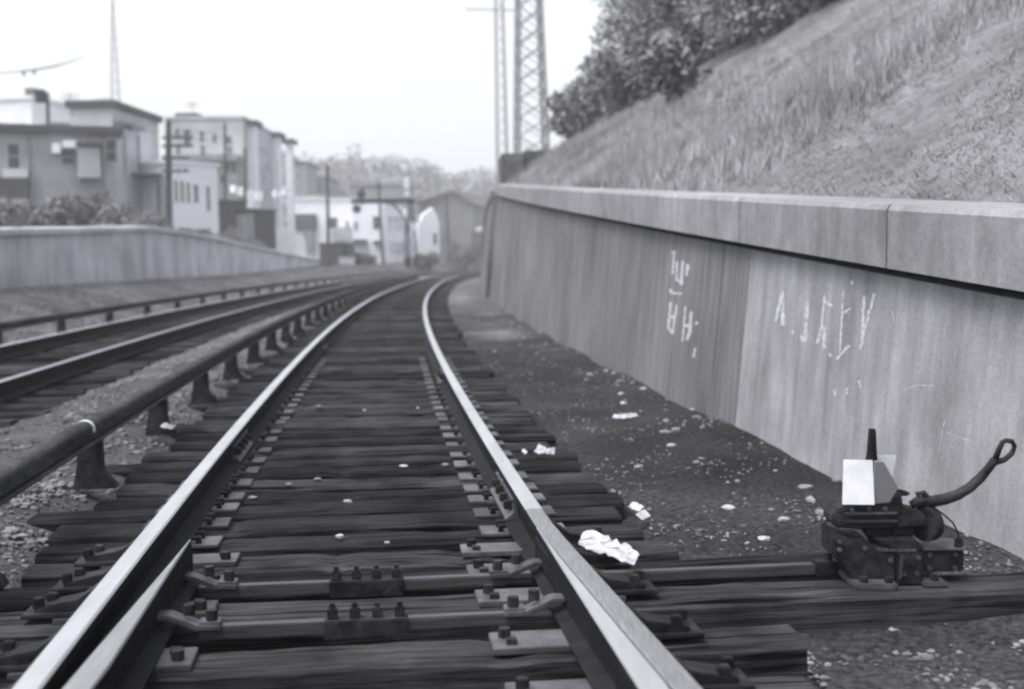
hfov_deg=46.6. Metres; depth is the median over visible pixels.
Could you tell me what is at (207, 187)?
window
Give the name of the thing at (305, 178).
house
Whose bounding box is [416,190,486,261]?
house
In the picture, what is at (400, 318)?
wooden tie
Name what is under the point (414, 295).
wooden tie
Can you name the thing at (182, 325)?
wooden tie
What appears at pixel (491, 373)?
wooden tie
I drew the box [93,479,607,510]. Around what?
wooden tie
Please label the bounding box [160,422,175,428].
crumpled paper
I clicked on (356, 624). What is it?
switch rod
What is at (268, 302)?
wooden tie
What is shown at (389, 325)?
wooden tie
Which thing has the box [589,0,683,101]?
tree
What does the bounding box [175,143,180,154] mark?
window
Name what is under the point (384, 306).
wooden tie
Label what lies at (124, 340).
wooden tie
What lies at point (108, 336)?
wooden tie
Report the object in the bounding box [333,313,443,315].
wooden tie
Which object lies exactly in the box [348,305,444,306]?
wooden tie
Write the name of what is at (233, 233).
shrub
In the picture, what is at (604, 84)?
shrub
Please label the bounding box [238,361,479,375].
wooden tie
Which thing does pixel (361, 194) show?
signal mast
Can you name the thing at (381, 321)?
wooden tie
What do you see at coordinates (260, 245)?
shrub
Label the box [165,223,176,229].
shrub
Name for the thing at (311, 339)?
wooden tie
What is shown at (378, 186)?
utility pole
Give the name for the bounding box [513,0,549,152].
lattice tower
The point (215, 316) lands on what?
wooden tie
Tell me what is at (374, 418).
wooden tie
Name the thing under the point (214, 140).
window
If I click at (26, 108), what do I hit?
house
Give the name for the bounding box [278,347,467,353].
wooden tie
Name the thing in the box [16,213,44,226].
shrub
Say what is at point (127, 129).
overhead wire
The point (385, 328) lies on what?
wooden tie
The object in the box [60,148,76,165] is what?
window
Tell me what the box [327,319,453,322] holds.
wooden tie
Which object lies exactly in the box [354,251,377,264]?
shrub
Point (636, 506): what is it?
crumpled paper
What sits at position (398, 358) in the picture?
wooden tie
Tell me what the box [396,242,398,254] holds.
window
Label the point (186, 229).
shrub
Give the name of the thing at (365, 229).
house
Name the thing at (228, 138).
window
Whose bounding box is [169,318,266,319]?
wooden tie
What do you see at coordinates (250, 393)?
wooden tie
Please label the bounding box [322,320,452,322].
wooden tie
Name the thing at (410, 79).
sky
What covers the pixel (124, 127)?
window
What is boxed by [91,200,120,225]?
shrub
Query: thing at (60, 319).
third rail
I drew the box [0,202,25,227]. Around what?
shrub
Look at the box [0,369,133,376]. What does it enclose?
wooden tie
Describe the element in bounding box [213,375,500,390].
wooden tie
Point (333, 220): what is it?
window
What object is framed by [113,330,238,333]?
wooden tie
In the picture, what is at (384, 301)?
wooden tie
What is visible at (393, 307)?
wooden tie
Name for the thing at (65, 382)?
wooden tie
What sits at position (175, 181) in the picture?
window
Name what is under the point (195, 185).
window
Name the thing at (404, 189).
house
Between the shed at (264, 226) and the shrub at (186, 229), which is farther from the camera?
the shed at (264, 226)
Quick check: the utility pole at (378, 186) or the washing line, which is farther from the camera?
the utility pole at (378, 186)
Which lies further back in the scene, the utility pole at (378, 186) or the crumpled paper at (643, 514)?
the utility pole at (378, 186)
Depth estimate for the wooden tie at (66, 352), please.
16.39 m
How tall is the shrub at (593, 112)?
2.860 m
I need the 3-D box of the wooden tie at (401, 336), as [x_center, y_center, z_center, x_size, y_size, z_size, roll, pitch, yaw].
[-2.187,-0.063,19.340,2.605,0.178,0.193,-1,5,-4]
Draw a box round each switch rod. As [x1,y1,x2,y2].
[157,588,564,639]
[184,553,541,598]
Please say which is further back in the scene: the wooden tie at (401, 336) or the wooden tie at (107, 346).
the wooden tie at (401, 336)
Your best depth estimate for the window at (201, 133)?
87.08 m
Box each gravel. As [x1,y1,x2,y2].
[802,623,1023,688]
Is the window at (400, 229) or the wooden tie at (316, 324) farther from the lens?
the window at (400, 229)
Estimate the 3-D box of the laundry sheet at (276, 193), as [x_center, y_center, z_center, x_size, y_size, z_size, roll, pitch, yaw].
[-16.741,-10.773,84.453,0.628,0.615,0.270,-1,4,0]
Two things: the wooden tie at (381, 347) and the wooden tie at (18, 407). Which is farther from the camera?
the wooden tie at (381, 347)
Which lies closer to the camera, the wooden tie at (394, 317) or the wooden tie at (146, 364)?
the wooden tie at (146, 364)
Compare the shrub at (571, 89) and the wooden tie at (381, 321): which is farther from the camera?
the shrub at (571, 89)
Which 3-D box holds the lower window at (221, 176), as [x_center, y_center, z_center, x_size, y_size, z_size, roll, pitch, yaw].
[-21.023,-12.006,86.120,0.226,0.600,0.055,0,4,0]
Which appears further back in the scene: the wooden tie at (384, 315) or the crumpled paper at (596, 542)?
the wooden tie at (384, 315)
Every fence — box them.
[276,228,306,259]
[339,256,354,264]
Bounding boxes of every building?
[162,113,297,234]
[363,158,409,170]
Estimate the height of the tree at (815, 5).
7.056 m
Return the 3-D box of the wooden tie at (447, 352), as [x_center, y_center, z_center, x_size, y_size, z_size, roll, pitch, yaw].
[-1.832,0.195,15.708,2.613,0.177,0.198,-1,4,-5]
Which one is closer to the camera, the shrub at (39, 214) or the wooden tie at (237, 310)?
the wooden tie at (237, 310)
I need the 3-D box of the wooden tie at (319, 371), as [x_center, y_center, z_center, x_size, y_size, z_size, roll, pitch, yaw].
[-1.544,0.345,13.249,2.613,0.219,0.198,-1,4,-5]
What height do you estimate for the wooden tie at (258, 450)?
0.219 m
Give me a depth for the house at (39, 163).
59.28 m
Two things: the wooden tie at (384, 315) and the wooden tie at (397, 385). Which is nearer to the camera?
the wooden tie at (397, 385)
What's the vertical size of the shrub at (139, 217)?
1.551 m
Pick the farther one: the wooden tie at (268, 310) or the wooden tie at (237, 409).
the wooden tie at (268, 310)
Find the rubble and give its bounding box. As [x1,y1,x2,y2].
[465,312,1010,562]
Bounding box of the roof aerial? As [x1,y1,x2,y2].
[186,102,198,112]
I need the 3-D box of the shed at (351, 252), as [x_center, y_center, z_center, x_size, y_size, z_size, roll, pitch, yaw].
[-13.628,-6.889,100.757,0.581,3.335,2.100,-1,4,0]
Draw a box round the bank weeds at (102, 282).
[0,268,337,342]
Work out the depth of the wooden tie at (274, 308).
31.52 m
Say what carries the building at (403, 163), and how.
on the hill
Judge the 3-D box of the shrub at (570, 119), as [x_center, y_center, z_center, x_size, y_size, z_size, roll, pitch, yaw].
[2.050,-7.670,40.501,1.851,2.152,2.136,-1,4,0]
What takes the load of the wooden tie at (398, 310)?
on the ground at (696, 486)
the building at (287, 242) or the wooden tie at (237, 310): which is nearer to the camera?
the wooden tie at (237, 310)
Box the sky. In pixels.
[0,0,721,180]
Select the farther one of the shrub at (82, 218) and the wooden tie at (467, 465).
the shrub at (82, 218)
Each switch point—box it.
[62,539,198,688]
[529,527,668,688]
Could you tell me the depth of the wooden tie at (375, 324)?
22.92 m
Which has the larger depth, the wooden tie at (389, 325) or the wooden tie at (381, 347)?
the wooden tie at (389, 325)
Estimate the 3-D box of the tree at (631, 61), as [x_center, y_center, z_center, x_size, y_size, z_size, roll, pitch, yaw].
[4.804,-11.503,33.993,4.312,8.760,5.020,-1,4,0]
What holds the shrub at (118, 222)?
on the ground at (696, 486)
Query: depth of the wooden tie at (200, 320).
25.23 m
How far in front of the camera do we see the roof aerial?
90.91 m
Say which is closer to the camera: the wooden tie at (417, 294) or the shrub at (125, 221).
the wooden tie at (417, 294)
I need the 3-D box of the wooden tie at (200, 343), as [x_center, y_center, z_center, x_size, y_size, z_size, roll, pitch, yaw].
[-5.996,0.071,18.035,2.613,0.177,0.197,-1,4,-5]
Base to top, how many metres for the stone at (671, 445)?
0.030 m
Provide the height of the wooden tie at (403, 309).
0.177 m
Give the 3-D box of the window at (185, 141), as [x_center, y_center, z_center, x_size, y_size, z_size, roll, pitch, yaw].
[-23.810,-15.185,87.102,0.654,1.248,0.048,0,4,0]
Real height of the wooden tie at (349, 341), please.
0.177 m
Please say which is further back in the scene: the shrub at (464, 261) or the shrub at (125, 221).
the shrub at (464, 261)
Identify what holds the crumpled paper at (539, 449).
on the wooden tie at (250, 460)
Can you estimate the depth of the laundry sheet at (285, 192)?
84.65 m
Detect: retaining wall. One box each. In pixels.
[0,226,320,288]
[480,191,497,297]
[490,184,1023,558]
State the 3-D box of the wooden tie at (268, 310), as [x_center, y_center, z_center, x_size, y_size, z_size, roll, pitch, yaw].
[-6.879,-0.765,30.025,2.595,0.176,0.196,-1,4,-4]
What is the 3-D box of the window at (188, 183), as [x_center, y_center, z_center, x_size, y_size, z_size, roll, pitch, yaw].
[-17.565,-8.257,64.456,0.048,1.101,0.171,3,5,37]
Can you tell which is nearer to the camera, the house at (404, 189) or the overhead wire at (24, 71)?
the overhead wire at (24, 71)
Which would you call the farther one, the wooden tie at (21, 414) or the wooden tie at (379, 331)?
the wooden tie at (379, 331)
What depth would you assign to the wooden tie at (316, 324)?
23.35 m
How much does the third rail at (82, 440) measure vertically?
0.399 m
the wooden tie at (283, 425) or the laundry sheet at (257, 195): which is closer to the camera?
the wooden tie at (283, 425)
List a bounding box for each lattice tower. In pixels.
[466,0,513,183]
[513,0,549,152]
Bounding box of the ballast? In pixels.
[0,306,340,583]
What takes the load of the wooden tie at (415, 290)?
on the ground at (696, 486)
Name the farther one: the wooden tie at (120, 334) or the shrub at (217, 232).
the shrub at (217, 232)
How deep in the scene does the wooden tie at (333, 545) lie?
5.16 m
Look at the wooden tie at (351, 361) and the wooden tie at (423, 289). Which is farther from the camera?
the wooden tie at (423, 289)
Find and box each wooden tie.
[0,355,168,361]
[0,360,159,364]
[0,362,149,367]
[0,365,143,371]
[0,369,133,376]
[0,374,132,379]
[0,397,77,403]
[0,403,64,410]
[0,410,50,419]
[0,419,17,426]
[0,541,842,612]
[0,563,1023,653]
[0,602,807,688]
[5,653,816,688]
[10,352,182,357]
[14,390,86,397]
[21,518,678,586]
[23,350,186,354]
[27,489,624,531]
[34,519,643,563]
[35,347,195,352]
[36,384,104,389]
[43,344,196,349]
[48,502,621,545]
[50,378,116,385]
[59,342,205,345]
[67,340,207,343]
[76,338,213,341]
[84,336,221,339]
[92,334,227,337]
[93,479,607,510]
[101,332,226,335]
[105,447,577,476]
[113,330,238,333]
[116,468,597,498]
[117,329,236,331]
[124,456,580,484]
[126,327,240,329]
[130,325,246,328]
[139,324,248,326]
[141,438,549,462]
[143,323,254,325]
[151,321,255,323]
[156,320,258,322]
[164,319,263,320]
[164,413,531,438]
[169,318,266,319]
[170,429,555,451]
[173,317,272,319]
[176,422,545,441]
[178,316,272,317]
[182,315,275,316]
[186,314,280,315]
[187,393,518,412]
[191,312,280,314]
[194,409,533,425]
[200,311,288,312]
[202,402,527,419]
[204,309,294,311]
[205,398,518,413]
[206,310,291,311]
[213,309,279,309]
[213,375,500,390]
[218,307,297,308]
[218,387,507,401]
[223,306,300,307]
[227,305,304,306]
[227,382,505,396]
[236,378,505,390]
[237,303,312,304]
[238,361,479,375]
[238,371,490,382]
[246,302,315,302]
[252,367,494,378]
[254,364,490,374]
[256,300,313,300]
[258,358,479,367]
[262,353,472,361]
[263,355,478,364]
[269,355,479,361]
[273,351,471,355]
[276,345,464,351]
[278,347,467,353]
[280,337,459,343]
[283,350,475,354]
[286,343,466,347]
[290,339,461,344]
[292,331,462,336]
[292,341,466,345]
[295,337,455,340]
[296,334,457,337]
[304,326,457,330]
[305,332,462,338]
[307,328,455,331]
[307,330,452,332]
[308,327,453,330]
[314,322,452,325]
[315,325,455,327]
[316,324,453,326]
[317,323,452,325]
[319,319,405,321]
[321,315,448,318]
[321,320,421,322]
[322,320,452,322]
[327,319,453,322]
[328,315,446,319]
[329,316,448,318]
[329,317,451,319]
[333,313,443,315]
[334,314,449,316]
[335,312,446,313]
[341,306,446,309]
[341,311,450,313]
[342,310,448,311]
[343,308,446,310]
[345,304,447,306]
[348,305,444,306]
[348,307,447,308]
[350,306,407,306]
[353,303,445,304]
[355,301,407,302]
[355,304,423,304]
[358,301,447,303]
[363,299,446,300]
[364,297,445,299]
[365,298,446,299]
[372,295,445,295]
[372,296,441,296]
[377,294,447,295]
[387,290,440,290]
[396,300,446,300]
[399,293,446,293]
[403,289,451,290]
[409,292,446,292]
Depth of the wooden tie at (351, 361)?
14.42 m
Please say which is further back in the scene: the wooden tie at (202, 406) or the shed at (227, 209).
the shed at (227, 209)
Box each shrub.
[0,196,43,226]
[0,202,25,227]
[6,207,51,226]
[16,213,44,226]
[28,197,60,226]
[40,190,85,226]
[44,198,68,226]
[54,195,101,226]
[64,199,99,226]
[65,189,119,226]
[90,210,122,225]
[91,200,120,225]
[103,210,140,225]
[111,202,137,225]
[128,211,160,225]
[140,213,168,227]
[148,216,168,225]
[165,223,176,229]
[177,227,194,232]
[193,229,212,235]
[200,227,223,237]
[222,226,240,240]
[251,240,267,247]
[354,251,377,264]
[413,251,440,271]
[445,241,480,270]
[545,90,596,140]
[560,79,602,129]
[575,50,636,115]
[577,47,607,127]
[589,46,655,117]
[640,27,712,103]
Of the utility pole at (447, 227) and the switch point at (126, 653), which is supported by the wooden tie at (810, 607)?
the switch point at (126, 653)
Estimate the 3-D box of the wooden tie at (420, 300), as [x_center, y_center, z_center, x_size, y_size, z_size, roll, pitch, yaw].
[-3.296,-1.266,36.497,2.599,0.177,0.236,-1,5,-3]
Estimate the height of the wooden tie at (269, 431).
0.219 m
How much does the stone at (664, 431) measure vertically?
0.032 m
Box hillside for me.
[497,0,1023,291]
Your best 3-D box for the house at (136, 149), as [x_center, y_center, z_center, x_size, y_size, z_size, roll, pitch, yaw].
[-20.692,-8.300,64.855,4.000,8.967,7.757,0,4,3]
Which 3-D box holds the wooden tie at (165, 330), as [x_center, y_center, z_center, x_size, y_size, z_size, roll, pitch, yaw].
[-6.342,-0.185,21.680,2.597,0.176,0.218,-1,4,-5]
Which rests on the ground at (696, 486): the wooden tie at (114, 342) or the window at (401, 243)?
the wooden tie at (114, 342)
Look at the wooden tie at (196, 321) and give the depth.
24.69 m
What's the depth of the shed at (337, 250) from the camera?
97.72 m
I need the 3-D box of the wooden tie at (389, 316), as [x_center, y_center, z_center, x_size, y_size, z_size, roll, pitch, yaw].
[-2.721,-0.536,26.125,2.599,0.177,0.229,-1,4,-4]
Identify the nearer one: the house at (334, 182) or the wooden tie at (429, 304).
the wooden tie at (429, 304)
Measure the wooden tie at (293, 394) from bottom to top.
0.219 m
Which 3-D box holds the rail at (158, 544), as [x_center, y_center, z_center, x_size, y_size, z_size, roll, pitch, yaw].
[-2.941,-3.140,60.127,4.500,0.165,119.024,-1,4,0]
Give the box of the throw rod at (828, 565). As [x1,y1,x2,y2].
[601,551,839,581]
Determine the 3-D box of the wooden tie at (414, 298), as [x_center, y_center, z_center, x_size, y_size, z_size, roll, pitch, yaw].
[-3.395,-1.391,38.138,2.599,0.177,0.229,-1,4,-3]
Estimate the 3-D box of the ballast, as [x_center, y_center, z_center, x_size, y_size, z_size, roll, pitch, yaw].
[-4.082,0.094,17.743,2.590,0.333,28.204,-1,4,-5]
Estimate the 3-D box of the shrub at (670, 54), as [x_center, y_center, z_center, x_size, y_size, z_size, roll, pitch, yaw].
[3.496,-5.901,25.575,1.259,1.760,2.009,3,5,41]
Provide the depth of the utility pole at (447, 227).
131.29 m
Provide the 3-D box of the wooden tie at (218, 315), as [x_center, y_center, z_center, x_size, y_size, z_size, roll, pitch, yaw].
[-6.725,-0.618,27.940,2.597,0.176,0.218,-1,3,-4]
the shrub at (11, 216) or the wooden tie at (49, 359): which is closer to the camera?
the wooden tie at (49, 359)
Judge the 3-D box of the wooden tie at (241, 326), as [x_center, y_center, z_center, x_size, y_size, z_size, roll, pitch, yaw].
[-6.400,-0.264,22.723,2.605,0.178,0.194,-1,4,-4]
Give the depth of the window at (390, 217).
122.64 m
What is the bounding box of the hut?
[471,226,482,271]
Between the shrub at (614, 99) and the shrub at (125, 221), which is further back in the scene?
the shrub at (125, 221)
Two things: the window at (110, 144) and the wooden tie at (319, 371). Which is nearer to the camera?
the wooden tie at (319, 371)
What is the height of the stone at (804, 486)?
0.031 m
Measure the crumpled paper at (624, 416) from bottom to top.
0.035 m
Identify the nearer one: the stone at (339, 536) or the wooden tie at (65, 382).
the stone at (339, 536)
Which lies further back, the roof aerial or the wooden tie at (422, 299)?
the roof aerial
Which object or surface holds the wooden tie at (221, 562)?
on the ground at (696, 486)
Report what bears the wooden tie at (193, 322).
on the ground at (696, 486)
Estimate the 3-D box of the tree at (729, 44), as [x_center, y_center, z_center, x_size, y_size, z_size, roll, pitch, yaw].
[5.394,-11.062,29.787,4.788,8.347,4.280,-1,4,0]
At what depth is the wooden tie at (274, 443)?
8.08 m
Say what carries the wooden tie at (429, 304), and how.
on the ground at (696, 486)
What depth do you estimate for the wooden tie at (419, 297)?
39.23 m
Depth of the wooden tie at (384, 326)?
22.10 m
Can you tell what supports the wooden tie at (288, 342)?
on the ground at (696, 486)
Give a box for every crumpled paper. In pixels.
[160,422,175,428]
[534,444,554,454]
[578,530,639,565]
[613,413,638,418]
[628,502,644,510]
[636,510,650,519]
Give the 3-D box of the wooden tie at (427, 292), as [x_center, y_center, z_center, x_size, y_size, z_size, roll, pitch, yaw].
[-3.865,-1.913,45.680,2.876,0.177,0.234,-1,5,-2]
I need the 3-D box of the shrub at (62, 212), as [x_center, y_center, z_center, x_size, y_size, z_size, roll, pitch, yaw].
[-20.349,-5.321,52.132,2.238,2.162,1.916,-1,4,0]
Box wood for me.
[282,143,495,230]
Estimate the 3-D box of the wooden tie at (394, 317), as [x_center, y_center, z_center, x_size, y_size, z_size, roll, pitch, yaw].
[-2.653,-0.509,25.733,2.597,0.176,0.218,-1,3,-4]
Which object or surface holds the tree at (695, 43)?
on the hillside
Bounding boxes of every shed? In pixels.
[218,199,247,239]
[235,211,255,241]
[246,208,276,249]
[318,243,346,264]
[346,243,355,264]
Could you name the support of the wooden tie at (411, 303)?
on the ground at (696, 486)
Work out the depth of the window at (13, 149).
58.74 m
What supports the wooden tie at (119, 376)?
on the ground at (696, 486)
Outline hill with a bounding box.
[282,159,495,231]
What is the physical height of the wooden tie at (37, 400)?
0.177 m
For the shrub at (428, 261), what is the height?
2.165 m
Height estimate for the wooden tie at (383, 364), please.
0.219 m
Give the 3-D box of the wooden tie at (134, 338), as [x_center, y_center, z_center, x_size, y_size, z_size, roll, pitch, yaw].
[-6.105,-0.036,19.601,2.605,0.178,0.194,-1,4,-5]
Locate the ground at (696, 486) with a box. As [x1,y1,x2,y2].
[0,262,1023,688]
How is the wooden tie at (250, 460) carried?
on the ground at (696, 486)
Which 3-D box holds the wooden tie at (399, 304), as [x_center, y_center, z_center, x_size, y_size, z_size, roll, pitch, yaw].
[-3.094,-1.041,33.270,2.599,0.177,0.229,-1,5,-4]
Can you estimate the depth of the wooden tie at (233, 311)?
29.45 m
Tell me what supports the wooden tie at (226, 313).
on the ground at (696, 486)
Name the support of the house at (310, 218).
on the ground at (696, 486)
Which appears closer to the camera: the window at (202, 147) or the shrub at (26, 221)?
the shrub at (26, 221)
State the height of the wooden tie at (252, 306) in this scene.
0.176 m
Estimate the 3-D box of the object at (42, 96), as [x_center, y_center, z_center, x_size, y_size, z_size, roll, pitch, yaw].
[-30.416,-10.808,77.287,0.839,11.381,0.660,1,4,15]
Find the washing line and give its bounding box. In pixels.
[227,189,287,190]
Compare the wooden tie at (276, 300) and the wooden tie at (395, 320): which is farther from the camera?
the wooden tie at (276, 300)
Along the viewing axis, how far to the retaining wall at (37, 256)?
39.62 m
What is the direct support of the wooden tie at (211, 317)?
on the ground at (696, 486)
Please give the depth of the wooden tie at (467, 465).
6.87 m
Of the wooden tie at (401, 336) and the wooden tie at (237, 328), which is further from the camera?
the wooden tie at (237, 328)
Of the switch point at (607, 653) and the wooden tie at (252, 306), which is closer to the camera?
the switch point at (607, 653)
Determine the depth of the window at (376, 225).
116.40 m
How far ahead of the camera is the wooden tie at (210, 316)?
27.31 m
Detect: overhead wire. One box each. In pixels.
[0,55,85,75]
[48,103,165,131]
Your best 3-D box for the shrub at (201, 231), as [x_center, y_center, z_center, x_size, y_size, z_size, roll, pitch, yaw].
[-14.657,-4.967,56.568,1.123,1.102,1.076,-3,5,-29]
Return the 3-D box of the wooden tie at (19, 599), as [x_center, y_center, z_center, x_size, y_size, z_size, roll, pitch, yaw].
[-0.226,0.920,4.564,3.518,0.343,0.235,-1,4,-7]
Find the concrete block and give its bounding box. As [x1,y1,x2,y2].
[499,150,548,183]
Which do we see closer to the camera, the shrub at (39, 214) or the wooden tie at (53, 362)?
the wooden tie at (53, 362)
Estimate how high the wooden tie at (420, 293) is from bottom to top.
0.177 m
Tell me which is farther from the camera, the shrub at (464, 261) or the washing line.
the shrub at (464, 261)
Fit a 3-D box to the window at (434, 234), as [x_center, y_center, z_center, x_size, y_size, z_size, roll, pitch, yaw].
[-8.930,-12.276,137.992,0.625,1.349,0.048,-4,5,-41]
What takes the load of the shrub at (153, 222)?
on the ground at (696, 486)
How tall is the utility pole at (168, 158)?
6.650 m
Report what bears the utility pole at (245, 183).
on the ground at (696, 486)
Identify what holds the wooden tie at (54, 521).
on the ground at (696, 486)
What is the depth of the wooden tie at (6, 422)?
9.22 m
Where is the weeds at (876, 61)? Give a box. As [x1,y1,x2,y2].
[506,0,1022,192]
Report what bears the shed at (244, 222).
on the ground at (696, 486)
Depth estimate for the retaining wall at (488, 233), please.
39.86 m
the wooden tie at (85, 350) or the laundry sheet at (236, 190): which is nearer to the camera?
the wooden tie at (85, 350)
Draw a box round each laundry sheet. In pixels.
[229,184,242,195]
[247,190,251,207]
[254,191,261,200]
[272,189,280,196]
[282,188,289,195]
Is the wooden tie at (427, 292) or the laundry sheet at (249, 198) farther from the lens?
the laundry sheet at (249, 198)
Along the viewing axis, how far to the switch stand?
4.36 m
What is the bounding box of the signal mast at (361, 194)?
[351,188,419,266]
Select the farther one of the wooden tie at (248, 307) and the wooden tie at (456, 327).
the wooden tie at (248, 307)
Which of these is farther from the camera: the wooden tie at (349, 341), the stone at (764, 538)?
the wooden tie at (349, 341)
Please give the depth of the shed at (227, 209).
72.24 m
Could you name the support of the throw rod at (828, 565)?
attached to the switch stand
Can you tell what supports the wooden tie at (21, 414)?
on the ground at (696, 486)
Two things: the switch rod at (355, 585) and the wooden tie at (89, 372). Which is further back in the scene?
the wooden tie at (89, 372)
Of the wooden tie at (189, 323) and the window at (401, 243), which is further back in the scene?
the window at (401, 243)
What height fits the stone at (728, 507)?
0.032 m
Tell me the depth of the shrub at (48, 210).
37.08 m
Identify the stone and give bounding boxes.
[335,534,343,538]
[659,430,670,432]
[667,443,675,446]
[721,505,735,509]
[758,536,769,541]
[778,516,789,520]
[798,484,814,489]
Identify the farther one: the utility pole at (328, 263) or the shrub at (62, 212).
the utility pole at (328, 263)
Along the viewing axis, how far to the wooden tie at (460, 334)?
19.71 m
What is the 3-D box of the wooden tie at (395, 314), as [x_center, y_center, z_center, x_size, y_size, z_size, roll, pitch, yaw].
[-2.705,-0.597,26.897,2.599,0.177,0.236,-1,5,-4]
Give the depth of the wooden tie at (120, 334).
20.60 m
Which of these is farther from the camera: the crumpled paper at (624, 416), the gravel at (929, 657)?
the crumpled paper at (624, 416)
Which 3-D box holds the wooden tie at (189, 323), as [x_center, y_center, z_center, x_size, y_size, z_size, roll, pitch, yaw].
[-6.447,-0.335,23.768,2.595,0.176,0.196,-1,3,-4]
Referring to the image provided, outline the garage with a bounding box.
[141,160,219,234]
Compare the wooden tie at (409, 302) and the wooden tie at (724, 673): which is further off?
the wooden tie at (409, 302)
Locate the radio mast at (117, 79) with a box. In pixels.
[111,0,120,101]
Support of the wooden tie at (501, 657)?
on the ground at (696, 486)
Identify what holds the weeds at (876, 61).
on the hillside
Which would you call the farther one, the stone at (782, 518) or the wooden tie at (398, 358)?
the wooden tie at (398, 358)
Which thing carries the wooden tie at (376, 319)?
on the ground at (696, 486)
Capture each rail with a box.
[0,269,436,344]
[0,270,480,402]
[0,271,460,359]
[0,274,420,588]
[12,272,480,688]
[422,273,702,688]
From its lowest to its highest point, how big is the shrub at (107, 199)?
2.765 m
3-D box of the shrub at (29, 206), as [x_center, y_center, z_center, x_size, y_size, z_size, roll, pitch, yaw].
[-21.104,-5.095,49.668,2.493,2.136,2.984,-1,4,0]
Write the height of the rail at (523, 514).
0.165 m
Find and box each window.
[5,142,21,168]
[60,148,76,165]
[104,138,117,163]
[123,122,132,131]
[174,128,179,139]
[174,180,177,201]
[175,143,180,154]
[180,181,183,201]
[183,129,191,144]
[186,182,189,202]
[194,184,198,202]
[199,131,204,141]
[200,145,204,154]
[206,186,209,210]
[212,134,216,142]
[220,175,223,182]
[226,136,231,143]
[227,146,231,153]
[330,217,337,228]
[373,216,379,228]
[389,216,391,230]
[394,216,396,230]
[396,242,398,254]
[399,216,401,230]
[400,241,402,253]
[433,233,436,244]
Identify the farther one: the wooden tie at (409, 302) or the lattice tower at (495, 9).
the lattice tower at (495, 9)
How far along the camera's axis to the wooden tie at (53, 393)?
11.27 m
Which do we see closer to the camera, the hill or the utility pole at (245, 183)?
the utility pole at (245, 183)
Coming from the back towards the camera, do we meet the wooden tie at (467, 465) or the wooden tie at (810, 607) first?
the wooden tie at (467, 465)
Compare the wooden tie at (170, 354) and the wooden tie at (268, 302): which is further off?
the wooden tie at (268, 302)
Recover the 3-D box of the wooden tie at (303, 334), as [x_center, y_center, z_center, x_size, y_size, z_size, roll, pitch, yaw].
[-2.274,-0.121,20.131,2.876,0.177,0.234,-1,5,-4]
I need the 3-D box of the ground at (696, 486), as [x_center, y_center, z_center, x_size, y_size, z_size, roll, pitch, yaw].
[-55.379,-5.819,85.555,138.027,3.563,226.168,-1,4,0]
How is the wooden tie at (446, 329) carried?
on the ground at (696, 486)
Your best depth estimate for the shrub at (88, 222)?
51.99 m
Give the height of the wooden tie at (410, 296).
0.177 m
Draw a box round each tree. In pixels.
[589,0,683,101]
[607,0,765,70]
[609,0,726,96]
[673,0,768,57]
[705,0,811,44]
[759,0,825,26]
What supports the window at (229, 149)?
in the apartment building at (259, 142)
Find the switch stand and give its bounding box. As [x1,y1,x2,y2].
[821,428,1016,590]
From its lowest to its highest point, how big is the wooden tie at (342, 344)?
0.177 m
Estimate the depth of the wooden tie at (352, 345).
17.26 m
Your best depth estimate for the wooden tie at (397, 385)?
11.57 m
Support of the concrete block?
on the hillside
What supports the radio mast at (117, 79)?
on the ground at (696, 486)
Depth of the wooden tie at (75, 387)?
11.81 m
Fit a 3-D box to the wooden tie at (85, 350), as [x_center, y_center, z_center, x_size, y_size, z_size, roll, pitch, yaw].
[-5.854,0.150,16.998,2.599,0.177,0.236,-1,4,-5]
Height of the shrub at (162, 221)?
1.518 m
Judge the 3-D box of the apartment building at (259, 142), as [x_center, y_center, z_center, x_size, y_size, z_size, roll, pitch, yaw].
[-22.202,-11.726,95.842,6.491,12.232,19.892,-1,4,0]
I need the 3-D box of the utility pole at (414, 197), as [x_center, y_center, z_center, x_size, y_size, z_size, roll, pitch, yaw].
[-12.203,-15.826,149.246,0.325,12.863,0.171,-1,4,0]
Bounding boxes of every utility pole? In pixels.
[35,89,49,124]
[161,119,192,227]
[224,123,226,199]
[244,148,246,208]
[326,165,330,266]
[362,182,384,263]
[414,167,415,221]
[445,194,450,262]
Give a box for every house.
[0,88,69,124]
[0,122,122,211]
[64,100,162,217]
[294,157,318,194]
[295,195,354,258]
[317,175,340,197]
[346,177,417,221]
[352,203,407,263]
[404,208,439,262]
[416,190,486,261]
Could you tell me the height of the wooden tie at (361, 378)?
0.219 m
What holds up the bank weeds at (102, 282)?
on the ground at (696, 486)
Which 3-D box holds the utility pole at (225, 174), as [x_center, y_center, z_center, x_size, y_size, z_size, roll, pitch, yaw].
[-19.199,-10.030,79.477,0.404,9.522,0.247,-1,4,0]
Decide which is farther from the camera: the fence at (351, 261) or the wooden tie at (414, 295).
the fence at (351, 261)
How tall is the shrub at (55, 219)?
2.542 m
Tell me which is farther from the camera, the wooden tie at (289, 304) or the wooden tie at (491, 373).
the wooden tie at (289, 304)
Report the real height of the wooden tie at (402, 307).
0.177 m

